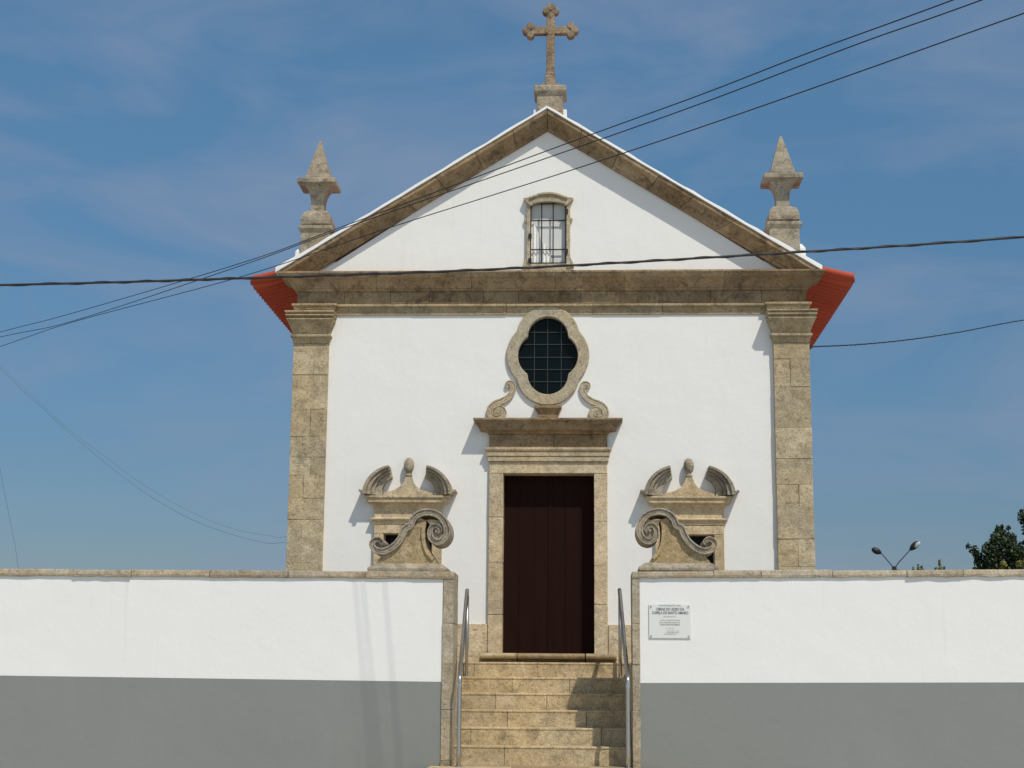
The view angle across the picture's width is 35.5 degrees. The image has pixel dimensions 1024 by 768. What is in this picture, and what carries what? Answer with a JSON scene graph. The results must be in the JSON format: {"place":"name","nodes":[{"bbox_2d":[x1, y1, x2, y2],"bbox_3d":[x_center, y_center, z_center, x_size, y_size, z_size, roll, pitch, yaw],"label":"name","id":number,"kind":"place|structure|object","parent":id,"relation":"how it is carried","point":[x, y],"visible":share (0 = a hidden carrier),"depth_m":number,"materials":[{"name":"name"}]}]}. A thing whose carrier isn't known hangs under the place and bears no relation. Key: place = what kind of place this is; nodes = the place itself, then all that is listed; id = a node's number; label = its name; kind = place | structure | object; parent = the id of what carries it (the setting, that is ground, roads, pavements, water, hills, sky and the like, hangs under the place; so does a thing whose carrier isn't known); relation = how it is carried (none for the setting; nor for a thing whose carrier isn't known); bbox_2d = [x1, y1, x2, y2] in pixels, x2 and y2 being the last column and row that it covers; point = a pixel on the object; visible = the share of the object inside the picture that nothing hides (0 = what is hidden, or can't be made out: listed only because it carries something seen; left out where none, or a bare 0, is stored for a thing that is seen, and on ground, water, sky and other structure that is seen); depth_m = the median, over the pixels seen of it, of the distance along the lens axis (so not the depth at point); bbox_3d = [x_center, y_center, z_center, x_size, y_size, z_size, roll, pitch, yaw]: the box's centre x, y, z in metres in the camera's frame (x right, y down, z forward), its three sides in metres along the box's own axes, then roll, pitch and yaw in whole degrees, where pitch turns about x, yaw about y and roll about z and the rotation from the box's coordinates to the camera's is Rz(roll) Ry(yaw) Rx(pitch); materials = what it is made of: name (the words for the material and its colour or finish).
{"place":"outdoors","nodes":[
{"label":"outdoors","id":0,"kind":"place"},
{"bbox_2d":[0,368,282,543],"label":"distant cable","id":1,"kind":"object","parent":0,"point":[133,484],"visible":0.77,"depth_m":45.33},
{"bbox_2d":[10,375,286,537],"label":"distant cable","id":2,"kind":"object","parent":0,"point":[134,478],"visible":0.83,"depth_m":45.47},
{"bbox_2d":[1,0,953,331],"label":"overhead cable","id":3,"kind":"object","parent":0,"point":[553,148],"visible":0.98,"depth_m":14.25,"materials":[{"name":"black rubber"}]},
{"bbox_2d":[1,0,981,336],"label":"overhead cable","id":4,"kind":"object","parent":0,"point":[567,150],"visible":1,"depth_m":14.15,"materials":[{"name":"black rubber"}]},
{"bbox_2d":[0,236,1023,285],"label":"overhead cable","id":5,"kind":"object","parent":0,"point":[527,267],"visible":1,"depth_m":13.95,"materials":[{"name":"black rubber"}]},
{"bbox_2d":[0,13,1023,346],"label":"overhead cable","id":6,"kind":"object","parent":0,"point":[590,163],"visible":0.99,"depth_m":14.04,"materials":[{"name":"black rubber"}]},
{"bbox_2d":[0,0,1023,570],"label":"sky","id":7,"kind":"structure","parent":0,"point":[140,139],"materials":[{"name":"blue"}]},
{"bbox_3d":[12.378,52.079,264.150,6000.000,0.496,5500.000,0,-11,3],"label":"ground","id":8,"kind":"structure","parent":0,"visible":0},
{"bbox_2d":[0,470,18,568],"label":"guy wire","id":9,"kind":"object","parent":8,"relation":"on","point":[10,521],"visible":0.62,"depth_m":45.31,"materials":[{"name":"grey metal"}]},
{"bbox_2d":[0,508,457,767],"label":"boundary wall","id":10,"kind":"structure","parent":8,"relation":"on","point":[211,669],"depth_m":16.82,"materials":[{"name":"white paint"}]},
{"bbox_2d":[428,662,631,767],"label":"stone steps","id":11,"kind":"structure","parent":8,"relation":"on","point":[540,715],"depth_m":17.46,"materials":[{"name":"stone"}]},
{"bbox_2d":[454,589,469,766],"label":"handrail","id":12,"kind":"object","parent":11,"relation":"on","point":[465,634],"visible":1,"depth_m":16.94,"materials":[{"name":"silver metal"}]},
{"bbox_2d":[617,588,630,767],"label":"handrail","id":13,"kind":"object","parent":11,"relation":"on","point":[621,633],"visible":1,"depth_m":17.01,"materials":[{"name":"silver metal"}]},
{"bbox_2d":[872,541,919,569],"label":"street lamp","id":14,"kind":"object","parent":8,"relation":"on","point":[913,546],"visible":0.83,"depth_m":98.02,"materials":[{"name":"grey metal"}]},
{"bbox_2d":[912,564,923,569],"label":"sapling","id":15,"kind":"object","parent":8,"relation":"on","point":[918,567],"visible":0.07,"depth_m":63.55,"materials":[{"name":"green plant"}]},
{"bbox_2d":[934,560,944,569],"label":"sapling","id":16,"kind":"object","parent":8,"relation":"on","point":[939,566],"visible":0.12,"depth_m":63.52,"materials":[{"name":"green plant"}]},
{"bbox_2d":[965,523,1023,569],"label":"tree","id":17,"kind":"object","parent":8,"relation":"on","point":[1001,539],"visible":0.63,"depth_m":63.14,"materials":[{"name":"green plant"}]},
{"bbox_2d":[1000,560,1007,568],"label":"shrub","id":18,"kind":"object","parent":8,"relation":"on","point":[1003,562],"visible":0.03,"depth_m":60.42,"materials":[{"name":"green plant"}]},
{"bbox_2d":[1016,560,1023,566],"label":"shrub","id":19,"kind":"object","parent":8,"relation":"on","point":[1019,563],"visible":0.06,"depth_m":59.94,"materials":[{"name":"green plant"}]},
{"bbox_2d":[1017,509,1023,553],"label":"tree","id":20,"kind":"object","parent":8,"relation":"on","point":[1021,515],"visible":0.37,"depth_m":64.50,"materials":[{"name":"green plant"}]},
{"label":"churchyard terrace","id":21,"kind":"structure","parent":0,"visible":0},
{"bbox_2d":[250,3,854,663],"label":"chapel","id":22,"kind":"structure","parent":21,"relation":"on","point":[542,441],"depth_m":19.85,"materials":[{"name":"white paint"}]},
{"bbox_2d":[358,458,456,563],"bbox_3d":[-1.271,1.766,19.592,1.196,1.728,0.435,0,-11,3],"label":"side window","id":23,"kind":"structure","parent":22,"relation":"in","point":[393,509],"depth_m":19.56,"materials":[{"name":"beige stone"}]},
{"bbox_2d":[503,476,547,653],"bbox_3d":[0.179,2.220,19.672,0.573,2.210,0.040,0,-11,3],"label":"door leaf","id":24,"kind":"structure","parent":22,"relation":"in","point":[525,565],"depth_m":19.65,"materials":[{"name":"brown wood"}]},
{"bbox_2d":[523,192,573,269],"bbox_3d":[0.461,-1.905,20.249,0.648,1.015,0.270,0,-11,3],"label":"gable window","id":25,"kind":"structure","parent":22,"relation":"in","point":[548,220],"depth_m":20.22,"materials":[{"name":"stone"}]},
{"bbox_2d":[548,476,593,655],"bbox_3d":[0.729,2.218,19.641,0.570,2.210,0.050,0,-11,3],"label":"door leaf","id":26,"kind":"structure","parent":22,"relation":"in","point":[570,498],"depth_m":19.62,"materials":[{"name":"brown wood"}]},
{"bbox_2d":[640,458,739,569],"bbox_3d":[2.153,1.763,19.426,1.196,1.728,0.435,0,-11,3],"label":"side window","id":27,"kind":"structure","parent":22,"relation":"in","point":[701,513],"depth_m":19.39,"materials":[{"name":"beige stone"}]},
{"bbox_2d":[813,320,1023,346],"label":"service cable","id":28,"kind":"object","parent":22,"relation":"attached to","point":[914,338],"visible":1,"depth_m":21.76,"materials":[{"name":"black rubber"}]},
{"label":"street","id":29,"kind":"structure","parent":0,"visible":0},
{"bbox_2d":[631,508,1023,767],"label":"boundary wall","id":30,"kind":"structure","parent":29,"relation":"on","point":[841,669],"depth_m":16.52,"materials":[{"name":"white paint"}]},
{"bbox_2d":[649,604,690,637],"bbox_3d":[1.645,2.472,16.673,0.433,0.351,0.025,0,-11,3],"label":"wall plaque","id":31,"kind":"object","parent":30,"relation":"attached to","point":[669,620],"depth_m":16.67,"materials":[{"name":"grey stone"}]}
]}

